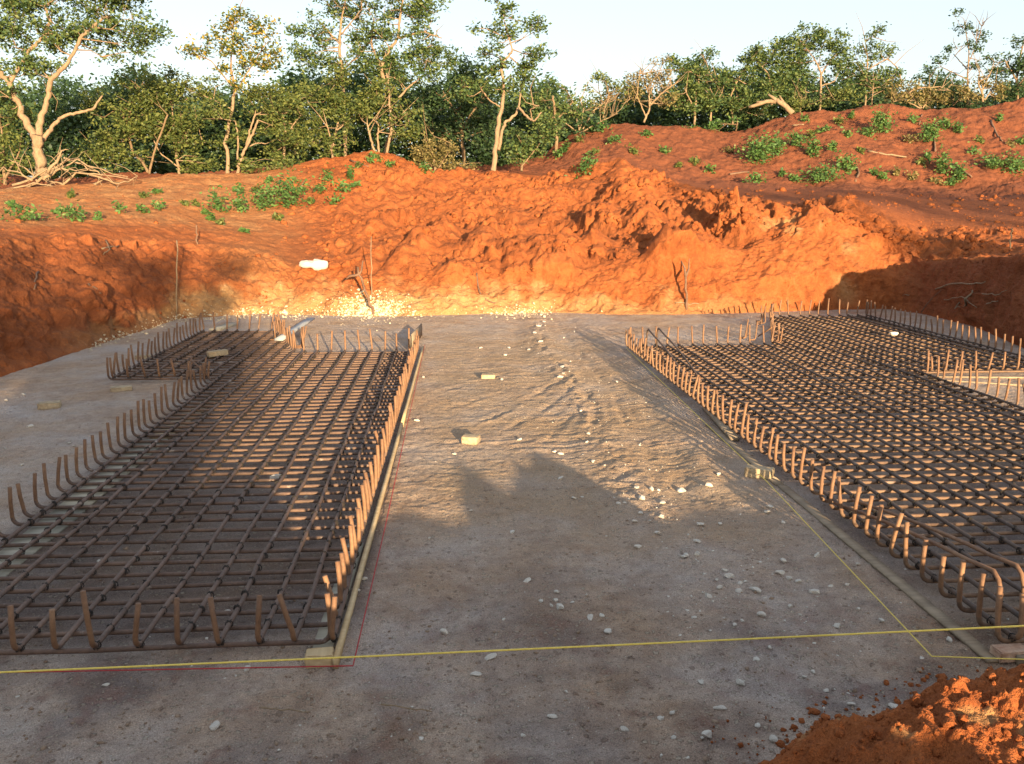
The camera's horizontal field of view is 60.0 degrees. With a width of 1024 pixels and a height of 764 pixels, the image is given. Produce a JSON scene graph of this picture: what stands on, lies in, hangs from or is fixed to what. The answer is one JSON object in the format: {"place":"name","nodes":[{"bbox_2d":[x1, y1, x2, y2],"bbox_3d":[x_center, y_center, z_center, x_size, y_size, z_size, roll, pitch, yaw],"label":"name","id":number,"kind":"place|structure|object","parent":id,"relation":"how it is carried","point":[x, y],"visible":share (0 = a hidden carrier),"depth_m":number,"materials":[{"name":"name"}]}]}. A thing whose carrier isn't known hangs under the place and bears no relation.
{"place":"outdoors","nodes":[
{"label":"outdoors","id":0,"kind":"place"},
{"bbox_2d":[0,309,1023,763],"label":"ground","id":1,"kind":"structure","parent":0,"point":[456,397],"depth_m":5.83,"materials":[{"name":"concrete"}]},
{"bbox_2d":[0,510,84,581],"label":"plank","id":2,"kind":"object","parent":1,"relation":"on","point":[30,550],"visible":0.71,"depth_m":6.36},
{"bbox_2d":[37,400,61,409],"bbox_3d":[-5.479,0.273,10.510,0.249,0.082,0.136,-4,12,-18],"label":"brick","id":3,"kind":"object","parent":1,"relation":"on","point":[43,405],"visible":1,"depth_m":10.46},
{"bbox_2d":[55,439,167,509],"bbox_3d":[-3.560,0.799,8.027,0.243,0.023,2.100,-1,11,-4],"label":"plank","id":4,"kind":"object","parent":1,"relation":"on","point":[82,494],"visible":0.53,"depth_m":7.72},
{"bbox_2d":[110,385,132,391],"bbox_3d":[-5.077,0.087,11.527,0.265,0.066,0.147,-5,12,-24],"label":"brick","id":5,"kind":"object","parent":1,"relation":"on","point":[119,388],"visible":1,"depth_m":11.48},
{"bbox_2d":[149,394,223,438],"bbox_3d":[-3.682,0.370,10.156,0.202,0.024,2.150,-1,11,-3],"label":"plank","id":6,"kind":"object","parent":1,"relation":"on","point":[190,420],"visible":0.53,"depth_m":9.82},
{"bbox_2d":[0,310,418,655],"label":"rebar mat","id":7,"kind":"object","parent":1,"relation":"on","point":[189,352],"visible":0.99,"depth_m":7.33,"materials":[{"name":"metal"}]},
{"bbox_2d":[207,349,227,356],"bbox_3d":[-4.548,-0.446,13.692,0.304,0.084,0.114,-11,16,-34],"label":"brick","id":8,"kind":"object","parent":7,"relation":"on","point":[221,352],"visible":1,"depth_m":13.64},
{"bbox_2d":[274,318,314,340],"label":"plank","id":9,"kind":"object","parent":7,"relation":"on","point":[295,328],"visible":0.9,"depth_m":16.16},
{"bbox_2d":[20,345,424,672],"bbox_3d":[-2.294,0.425,9.764,2.403,0.008,10.780,-1,11,-4],"label":"string","id":10,"kind":"object","parent":1,"relation":"on","point":[269,667],"visible":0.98,"depth_m":4.56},
{"bbox_2d":[209,322,236,330],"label":"plank","id":11,"kind":"object","parent":1,"relation":"on","point":[223,326],"visible":0.82,"depth_m":17.26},
{"bbox_2d":[259,707,310,712],"bbox_3d":[-1.067,1.537,4.158,0.247,0.023,0.012,1,11,5],"label":"stick","id":12,"kind":"object","parent":1,"relation":"on","point":[284,709],"visible":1,"depth_m":4.16,"materials":[{"name":"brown wood"}]},
{"bbox_2d":[304,647,333,668],"bbox_3d":[-1.013,1.454,4.676,0.152,0.076,0.104,-1,11,-7],"label":"brick","id":13,"kind":"object","parent":1,"relation":"on","point":[319,652],"visible":0.74,"depth_m":4.63,"materials":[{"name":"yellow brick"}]},
{"bbox_2d":[312,543,363,647],"bbox_3d":[-1.064,1.313,5.491,0.112,0.022,1.620,-1,12,-3],"label":"plank","id":14,"kind":"object","parent":1,"relation":"on","point":[322,632],"visible":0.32,"depth_m":5.15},
{"bbox_2d":[88,282,601,349],"bbox_3d":[-3.344,-1.636,18.709,10.355,0.712,4.095,-6,13,-27],"label":"rubble","id":15,"kind":"object","parent":1,"relation":"on","point":[363,308],"visible":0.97,"depth_m":19.36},
{"bbox_2d":[345,261,373,315],"bbox_3d":[-3.274,-2.016,19.258,0.658,1.222,0.230,4,12,19],"label":"stake","id":16,"kind":"object","parent":1,"relation":"on","point":[358,274],"visible":0.98,"depth_m":19.17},
{"bbox_2d":[332,423,402,668],"bbox_3d":[-1.058,0.970,7.120,0.036,0.059,5.101,-1,11,-3],"label":"plank","id":17,"kind":"object","parent":1,"relation":"on","point":[338,652],"visible":1,"depth_m":5.88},
{"bbox_2d":[401,346,423,426],"bbox_3d":[-1.340,-0.054,12.226,0.029,0.061,5.271,-1,11,-3],"label":"plank","id":18,"kind":"object","parent":1,"relation":"on","point":[410,393],"visible":0.96,"depth_m":11.41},
{"bbox_2d":[410,323,421,348],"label":"plank","id":19,"kind":"object","parent":1,"relation":"on","point":[413,334],"visible":0.68,"depth_m":15.41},
{"bbox_2d":[461,434,479,444],"bbox_3d":[-0.415,0.579,8.986,0.170,0.082,0.133,3,12,16],"label":"brick","id":20,"kind":"object","parent":1,"relation":"on","point":[472,439],"visible":1,"depth_m":8.93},
{"bbox_2d":[0,338,1022,763],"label":"floor crumbs","id":21,"kind":"object","parent":1,"relation":"on","point":[414,732],"visible":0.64,"depth_m":4.50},
{"bbox_2d":[0,625,1023,672],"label":"string","id":22,"kind":"object","parent":1,"relation":"on","point":[510,649],"visible":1,"depth_m":4.27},
{"bbox_2d":[703,407,738,440],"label":"plank","id":23,"kind":"object","parent":1,"relation":"on","point":[729,433],"visible":0.73,"depth_m":9.48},
{"bbox_2d":[705,424,783,485],"bbox_3d":[2.237,0.679,8.698,0.079,0.024,2.170,-1,11,-4],"label":"plank","id":24,"kind":"object","parent":1,"relation":"on","point":[774,480],"visible":0.73,"depth_m":8.69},
{"bbox_2d":[744,464,774,479],"bbox_3d":[2.199,0.801,7.883,0.246,0.094,0.137,5,12,24],"label":"brick","id":25,"kind":"object","parent":1,"relation":"on","point":[755,471],"visible":1,"depth_m":7.84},
{"bbox_2d":[625,298,1023,643],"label":"rebar mat","id":26,"kind":"object","parent":1,"relation":"on","point":[818,332],"visible":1,"depth_m":9.89,"materials":[{"name":"beige metal"}]},
{"bbox_2d":[626,348,1023,659],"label":"string","id":27,"kind":"object","parent":1,"relation":"on","point":[845,564],"visible":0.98,"depth_m":5.58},
{"bbox_2d":[710,665,1023,763],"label":"soil crumbs","id":28,"kind":"object","parent":1,"relation":"on","point":[916,700],"visible":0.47,"depth_m":3.05,"materials":[{"name":"soil"}]},
{"bbox_2d":[778,485,998,662],"bbox_3d":[2.428,1.180,6.139,0.080,0.024,3.000,-1,11,-4],"label":"plank","id":29,"kind":"object","parent":1,"relation":"on","point":[973,644],"visible":1,"depth_m":5.64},
{"bbox_2d":[758,664,1023,763],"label":"soil mound","id":30,"kind":"object","parent":1,"relation":"on","point":[952,745],"visible":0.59,"depth_m":2.96,"materials":[{"name":"soil"}]},
{"bbox_2d":[875,376,1021,385],"bbox_3d":[5.849,-0.027,12.172,2.066,0.024,0.032,4,12,23],"label":"plank","id":31,"kind":"object","parent":1,"relation":"on","point":[962,381],"visible":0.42,"depth_m":12.00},
{"bbox_2d":[938,376,1023,378],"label":"plank","id":32,"kind":"object","parent":1,"relation":"on","point":[1015,377],"visible":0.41,"depth_m":12.36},
{"bbox_2d":[989,643,1023,662],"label":"brick","id":33,"kind":"object","parent":1,"relation":"on","point":[1011,650],"visible":0.95,"depth_m":4.69,"materials":[{"name":"stone"}]},
{"bbox_2d":[0,98,1023,376],"bbox_3d":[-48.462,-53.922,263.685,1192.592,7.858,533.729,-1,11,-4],"label":"hills","id":34,"kind":"structure","parent":0,"point":[806,256],"depth_m":21.15,"materials":[{"name":"soil"}]},
{"bbox_2d":[0,98,38,185],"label":"bushy tree","id":35,"kind":"object","parent":34,"relation":"on","point":[5,140],"visible":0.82,"depth_m":29.50,"materials":[{"name":"green plant"}]},
{"bbox_2d":[0,200,47,220],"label":"weed","id":36,"kind":"object","parent":34,"relation":"on","point":[27,214],"visible":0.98,"depth_m":19.43,"materials":[{"name":"green plant"}]},
{"bbox_2d":[48,199,87,221],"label":"weed","id":37,"kind":"object","parent":34,"relation":"on","point":[73,211],"visible":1,"depth_m":20.27,"materials":[{"name":"green plant"}]},
{"bbox_2d":[0,138,137,188],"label":"brush pile","id":38,"kind":"object","parent":34,"relation":"on","point":[51,171],"visible":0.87,"depth_m":27.23,"materials":[{"name":"brown wood"}]},
{"bbox_2d":[0,0,177,175],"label":"spreading tree","id":39,"kind":"object","parent":34,"relation":"on","point":[78,33],"visible":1,"depth_m":28.35,"materials":[{"name":"green plant"}]},
{"bbox_2d":[111,200,127,213],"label":"weed","id":40,"kind":"object","parent":34,"relation":"on","point":[119,205],"visible":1,"depth_m":22.08,"materials":[{"name":"green plant"}]},
{"bbox_2d":[68,61,190,173],"bbox_3d":[-14.084,-9.620,33.104,4.462,4.585,2.563,-1,11,-4],"label":"bushy tree","id":41,"kind":"object","parent":34,"relation":"on","point":[128,122],"visible":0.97,"depth_m":32.78,"materials":[{"name":"green plant"}]},
{"bbox_2d":[151,198,166,210],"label":"weed","id":42,"kind":"object","parent":34,"relation":"on","point":[158,204],"visible":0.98,"depth_m":23.96,"materials":[{"name":"green plant"}]},
{"bbox_2d":[175,240,177,317],"bbox_3d":[-7.034,-2.161,18.611,0.052,1.603,0.317,1,11,5],"label":"stake","id":43,"kind":"object","parent":34,"relation":"on","point":[176,277],"visible":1,"depth_m":18.60,"materials":[{"name":"brown wood"}]},
{"bbox_2d":[140,68,232,173],"bbox_3d":[-12.411,-9.716,33.547,2.836,4.076,3.299,11,15,43],"label":"slender tree","id":44,"kind":"object","parent":34,"relation":"on","point":[180,124],"visible":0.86,"depth_m":33.36,"materials":[{"name":"green plant"}]},
{"bbox_2d":[200,185,235,212],"bbox_3d":[-8.298,-5.191,25.156,0.825,0.785,0.782,4,12,18],"label":"weed","id":45,"kind":"object","parent":34,"relation":"on","point":[217,202],"visible":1,"depth_m":25.11,"materials":[{"name":"green plant"}]},
{"bbox_2d":[175,0,289,173],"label":"tall tree","id":46,"kind":"object","parent":34,"relation":"on","point":[236,38],"visible":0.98,"depth_m":31.91,"materials":[{"name":"green plant"}]},
{"bbox_2d":[232,182,245,193],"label":"weed","id":47,"kind":"object","parent":34,"relation":"on","point":[238,187],"visible":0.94,"depth_m":27.59,"materials":[{"name":"green plant"}]},
{"bbox_2d":[229,191,249,212],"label":"weed","id":48,"kind":"object","parent":34,"relation":"on","point":[240,206],"visible":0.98,"depth_m":25.50,"materials":[{"name":"green plant"}]},
{"bbox_2d":[183,79,303,173],"bbox_3d":[-9.486,-8.964,31.455,4.226,3.555,2.282,-1,11,-4],"label":"forked tree","id":49,"kind":"object","parent":34,"relation":"on","point":[254,92],"visible":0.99,"depth_m":31.36,"materials":[{"name":"green plant"}]},
{"bbox_2d":[245,176,283,210],"bbox_3d":[-7.330,-5.552,26.131,1.094,1.020,0.958,4,12,18],"label":"weed","id":50,"kind":"object","parent":34,"relation":"on","point":[262,198],"visible":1,"depth_m":26.11,"materials":[{"name":"green plant"}]},
{"bbox_2d":[242,81,334,163],"bbox_3d":[-8.328,-9.573,33.182,3.342,3.332,2.521,-1,11,-4],"label":"slender tree","id":51,"kind":"object","parent":34,"relation":"on","point":[310,90],"visible":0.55,"depth_m":32.97,"materials":[{"name":"green plant"}]},
{"bbox_2d":[258,162,325,208],"bbox_3d":[-6.633,-5.897,26.596,1.924,1.366,1.695,-1,11,-4],"label":"weed","id":52,"kind":"object","parent":34,"relation":"on","point":[294,190],"visible":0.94,"depth_m":26.47,"materials":[{"name":"green plant"}]},
{"bbox_2d":[0,47,612,178],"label":"woodland","id":53,"kind":"object","parent":34,"relation":"on","point":[75,126],"visible":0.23,"depth_m":41.94,"materials":[{"name":"green plant"}]},
{"bbox_2d":[299,259,327,270],"bbox_3d":[-4.616,-2.738,20.638,0.683,0.255,0.330,3,18,-2],"label":"sack","id":54,"kind":"object","parent":34,"relation":"on","point":[317,264],"visible":1,"depth_m":20.52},
{"bbox_2d":[306,178,333,194],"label":"weed","id":55,"kind":"object","parent":34,"relation":"on","point":[319,188],"visible":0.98,"depth_m":27.93,"materials":[{"name":"green plant"}]},
{"bbox_2d":[319,162,334,183],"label":"weed","id":56,"kind":"object","parent":34,"relation":"on","point":[328,176],"visible":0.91,"depth_m":29.05,"materials":[{"name":"green plant"}]},
{"bbox_2d":[292,56,373,157],"bbox_3d":[-6.854,-10.409,33.986,3.115,4.002,2.367,-1,11,-4],"label":"slender tree","id":57,"kind":"object","parent":34,"relation":"on","point":[336,99],"visible":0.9,"depth_m":33.80,"materials":[{"name":"green plant"}]},
{"bbox_2d":[279,0,387,156],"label":"tall tree","id":58,"kind":"object","parent":34,"relation":"on","point":[343,8],"visible":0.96,"depth_m":35.93,"materials":[{"name":"green plant"}]},
{"bbox_2d":[324,192,344,203],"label":"weed","id":59,"kind":"object","parent":34,"relation":"on","point":[334,199],"visible":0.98,"depth_m":27.00,"materials":[{"name":"green plant"}]},
{"bbox_2d":[332,177,350,192],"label":"weed","id":60,"kind":"object","parent":34,"relation":"on","point":[342,184],"visible":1,"depth_m":27.93,"materials":[{"name":"green plant"}]},
{"bbox_2d":[345,165,354,180],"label":"weed","id":61,"kind":"object","parent":34,"relation":"on","point":[350,171],"visible":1,"depth_m":29.43,"materials":[{"name":"green plant"}]},
{"bbox_2d":[340,62,432,152],"bbox_3d":[-4.710,-10.277,33.628,3.688,3.551,2.931,6,13,29],"label":"forked tree","id":62,"kind":"object","parent":34,"relation":"on","point":[378,89],"visible":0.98,"depth_m":33.30,"materials":[{"name":"green plant"}]},
{"bbox_2d":[346,0,464,152],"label":"tall tree","id":63,"kind":"object","parent":34,"relation":"on","point":[418,12],"visible":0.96,"depth_m":34.27,"materials":[{"name":"green plant"}]},
{"bbox_2d":[397,108,479,170],"bbox_3d":[-2.653,-8.680,32.463,2.874,2.728,1.927,3,12,16],"label":"bush","id":64,"kind":"object","parent":34,"relation":"on","point":[445,148],"visible":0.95,"depth_m":32.42,"materials":[{"name":"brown plant"}]},
{"bbox_2d":[407,55,501,168],"bbox_3d":[-2.284,-11.257,36.846,4.296,4.726,3.493,-1,11,-4],"label":"dense tree","id":65,"kind":"object","parent":34,"relation":"on","point":[433,101],"visible":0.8,"depth_m":36.79,"materials":[{"name":"green plant"}]},
{"bbox_2d":[445,0,556,170],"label":"lone tree","id":66,"kind":"object","parent":34,"relation":"on","point":[503,87],"visible":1,"depth_m":31.40,"materials":[{"name":"green plant"}]},
{"bbox_2d":[0,157,1023,352],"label":"clods","id":67,"kind":"object","parent":34,"relation":"on","point":[427,230],"visible":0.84,"depth_m":22.55,"materials":[{"name":"soil"}]},
{"bbox_2d":[500,110,568,171],"bbox_3d":[0.825,-9.110,33.608,2.659,2.259,1.872,-1,11,-4],"label":"leafy shrub","id":68,"kind":"object","parent":34,"relation":"on","point":[545,130],"visible":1,"depth_m":33.44,"materials":[{"name":"green plant"}]},
{"bbox_2d":[512,74,600,151],"bbox_3d":[1.923,-11.555,38.944,3.947,3.810,2.499,-1,11,-4],"label":"dense tree","id":69,"kind":"object","parent":34,"relation":"on","point":[554,109],"visible":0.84,"depth_m":38.77,"materials":[{"name":"green plant"}]},
{"bbox_2d":[529,82,628,133],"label":"dead bush","id":70,"kind":"object","parent":34,"relation":"on","point":[593,111],"visible":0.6,"depth_m":41.48,"materials":[{"name":"brown plant"}]},
{"bbox_2d":[564,151,597,178],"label":"weed","id":71,"kind":"object","parent":34,"relation":"on","point":[586,164],"visible":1,"depth_m":29.62,"materials":[{"name":"green plant"}]},
{"bbox_2d":[586,119,612,131],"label":"weed","id":72,"kind":"object","parent":34,"relation":"on","point":[602,127],"visible":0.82,"depth_m":41.37,"materials":[{"name":"green plant"}]},
{"bbox_2d":[581,60,629,123],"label":"sparse tree","id":73,"kind":"object","parent":34,"relation":"on","point":[603,78],"visible":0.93,"depth_m":43.01,"materials":[{"name":"green plant"}]},
{"bbox_2d":[605,132,624,143],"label":"weed","id":74,"kind":"object","parent":34,"relation":"on","point":[614,138],"visible":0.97,"depth_m":38.60,"materials":[{"name":"green plant"}]},
{"bbox_2d":[616,54,686,122],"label":"dead bush","id":75,"kind":"object","parent":34,"relation":"on","point":[655,77],"visible":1,"depth_m":43.39,"materials":[{"name":"beige plant"}]},
{"bbox_2d":[681,259,689,309],"bbox_3d":[3.871,-2.173,19.739,0.221,1.120,0.321,-1,11,-4],"label":"stake","id":76,"kind":"object","parent":34,"relation":"on","point":[685,288],"visible":1,"depth_m":19.69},
{"bbox_2d":[661,39,732,124],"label":"leafy tree","id":77,"kind":"object","parent":34,"relation":"on","point":[693,90],"visible":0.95,"depth_m":44.23,"materials":[{"name":"green plant"}]},
{"bbox_2d":[680,116,740,131],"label":"leafy shrub","id":78,"kind":"object","parent":34,"relation":"on","point":[711,124],"visible":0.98,"depth_m":42.53,"materials":[{"name":"green plant"}]},
{"bbox_2d":[710,36,788,123],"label":"leafy tree","id":79,"kind":"object","parent":34,"relation":"on","point":[762,61],"visible":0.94,"depth_m":44.74,"materials":[{"name":"green plant"}]},
{"bbox_2d":[742,168,770,182],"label":"weed","id":80,"kind":"object","parent":34,"relation":"on","point":[756,176],"visible":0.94,"depth_m":33.58,"materials":[{"name":"green plant"}]},
{"bbox_2d":[732,129,783,164],"bbox_3d":[10.298,-9.794,37.173,2.120,1.568,1.747,-3,12,-15],"label":"weed","id":81,"kind":"object","parent":34,"relation":"on","point":[759,151],"visible":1,"depth_m":37.07,"materials":[{"name":"green plant"}]},
{"bbox_2d":[748,94,794,114],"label":"fallen trunk","id":82,"kind":"object","parent":34,"relation":"on","point":[788,109],"visible":1,"depth_m":43.01,"materials":[{"name":"brown wood"}]},
{"bbox_2d":[767,128,789,155],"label":"weed","id":83,"kind":"object","parent":34,"relation":"on","point":[777,145],"visible":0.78,"depth_m":37.71,"materials":[{"name":"green plant"}]},
{"bbox_2d":[552,47,1023,143],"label":"woodland","id":84,"kind":"object","parent":34,"relation":"on","point":[659,116],"visible":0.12,"depth_m":50.85,"materials":[{"name":"green plant"}]},
{"bbox_2d":[784,126,810,147],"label":"weed","id":85,"kind":"object","parent":34,"relation":"on","point":[795,136],"visible":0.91,"depth_m":38.15,"materials":[{"name":"green plant"}]},
{"bbox_2d":[762,20,856,109],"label":"round tree","id":86,"kind":"object","parent":34,"relation":"on","point":[797,55],"visible":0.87,"depth_m":44.72,"materials":[{"name":"green plant"}]},
{"bbox_2d":[800,133,824,157],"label":"weed","id":87,"kind":"object","parent":34,"relation":"on","point":[812,147],"visible":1,"depth_m":37.17,"materials":[{"name":"green plant"}]},
{"bbox_2d":[782,68,864,112],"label":"leafy shrub","id":88,"kind":"object","parent":34,"relation":"on","point":[798,103],"visible":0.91,"depth_m":43.95,"materials":[{"name":"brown plant"}]},
{"bbox_2d":[796,159,852,185],"bbox_3d":[12.022,-8.235,34.842,1.912,1.107,2.055,-9,14,-37],"label":"weed","id":89,"kind":"object","parent":34,"relation":"on","point":[822,174],"visible":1,"depth_m":34.60,"materials":[{"name":"green plant"}]},
{"bbox_2d":[831,150,860,174],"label":"weed","id":90,"kind":"object","parent":34,"relation":"on","point":[848,165],"visible":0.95,"depth_m":35.66,"materials":[{"name":"green plant"}]},
{"bbox_2d":[856,127,877,139],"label":"weed","id":91,"kind":"object","parent":34,"relation":"on","point":[865,130],"visible":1,"depth_m":39.21,"materials":[{"name":"green plant"}]},
{"bbox_2d":[831,13,922,105],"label":"sparse tree","id":92,"kind":"object","parent":34,"relation":"on","point":[863,74],"visible":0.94,"depth_m":44.86,"materials":[{"name":"green plant"}]},
{"bbox_2d":[867,104,897,132],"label":"weed","id":93,"kind":"object","parent":34,"relation":"on","point":[879,124],"visible":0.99,"depth_m":39.55,"materials":[{"name":"green plant"}]},
{"bbox_2d":[902,133,918,142],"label":"weed","id":94,"kind":"object","parent":34,"relation":"on","point":[909,137],"visible":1,"depth_m":38.60,"materials":[{"name":"green plant"}]},
{"bbox_2d":[882,70,958,108],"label":"dead bush","id":95,"kind":"object","parent":34,"relation":"on","point":[924,96],"visible":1,"depth_m":43.84,"materials":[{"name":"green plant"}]},
{"bbox_2d":[917,117,947,142],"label":"weed","id":96,"kind":"object","parent":34,"relation":"on","point":[928,130],"visible":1,"depth_m":38.45,"materials":[{"name":"green plant"}]},
{"bbox_2d":[932,144,954,178],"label":"weed","id":97,"kind":"object","parent":34,"relation":"on","point":[942,162],"visible":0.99,"depth_m":35.55,"materials":[{"name":"green plant"}]},
{"bbox_2d":[933,113,956,129],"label":"weed","id":98,"kind":"object","parent":34,"relation":"on","point":[948,123],"visible":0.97,"depth_m":39.63,"materials":[{"name":"green plant"}]},
{"bbox_2d":[909,67,993,108],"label":"leafy shrub","id":99,"kind":"object","parent":34,"relation":"on","point":[941,80],"visible":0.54,"depth_m":44.77,"materials":[{"name":"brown plant"}]},
{"bbox_2d":[941,173,961,186],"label":"weed","id":100,"kind":"object","parent":34,"relation":"on","point":[950,182],"visible":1,"depth_m":35.11,"materials":[{"name":"green plant"}]},
{"bbox_2d":[919,8,994,103],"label":"sparse tree","id":101,"kind":"object","parent":34,"relation":"on","point":[967,44],"visible":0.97,"depth_m":45.97,"materials":[{"name":"green plant"}]},
{"bbox_2d":[951,120,966,132],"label":"weed","id":102,"kind":"object","parent":34,"relation":"on","point":[959,127],"visible":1,"depth_m":39.33,"materials":[{"name":"green plant"}]},
{"bbox_2d":[950,161,968,182],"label":"weed","id":103,"kind":"object","parent":34,"relation":"on","point":[961,169],"visible":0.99,"depth_m":35.24,"materials":[{"name":"green plant"}]},
{"bbox_2d":[948,55,1010,101],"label":"dead bush","id":104,"kind":"object","parent":34,"relation":"on","point":[996,87],"visible":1,"depth_m":43.49,"materials":[{"name":"beige plant"}]},
{"bbox_2d":[969,151,1016,172],"bbox_3d":[19.355,-8.873,35.794,1.795,0.916,1.310,-1,11,-4],"label":"weed","id":105,"kind":"object","parent":34,"relation":"on","point":[990,161],"visible":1,"depth_m":35.67,"materials":[{"name":"green plant"}]},
{"bbox_2d":[978,34,1023,101],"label":"leafy tree","id":106,"kind":"object","parent":34,"relation":"on","point":[1012,68],"visible":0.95,"depth_m":45.39,"materials":[{"name":"green plant"}]},
{"bbox_2d":[995,149,1023,176],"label":"weed","id":107,"kind":"object","parent":34,"relation":"on","point":[1013,167],"visible":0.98,"depth_m":35.58,"materials":[{"name":"green plant"}]},
{"bbox_2d":[0,0,1023,176],"label":"sky","id":108,"kind":"structure","parent":0,"point":[614,35],"materials":[{"name":"white"}]},
{"bbox_2d":[102,319,1023,761],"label":"gravel","id":109,"kind":"structure","parent":0,"point":[634,585],"depth_m":5.39,"materials":[{"name":"stone"}]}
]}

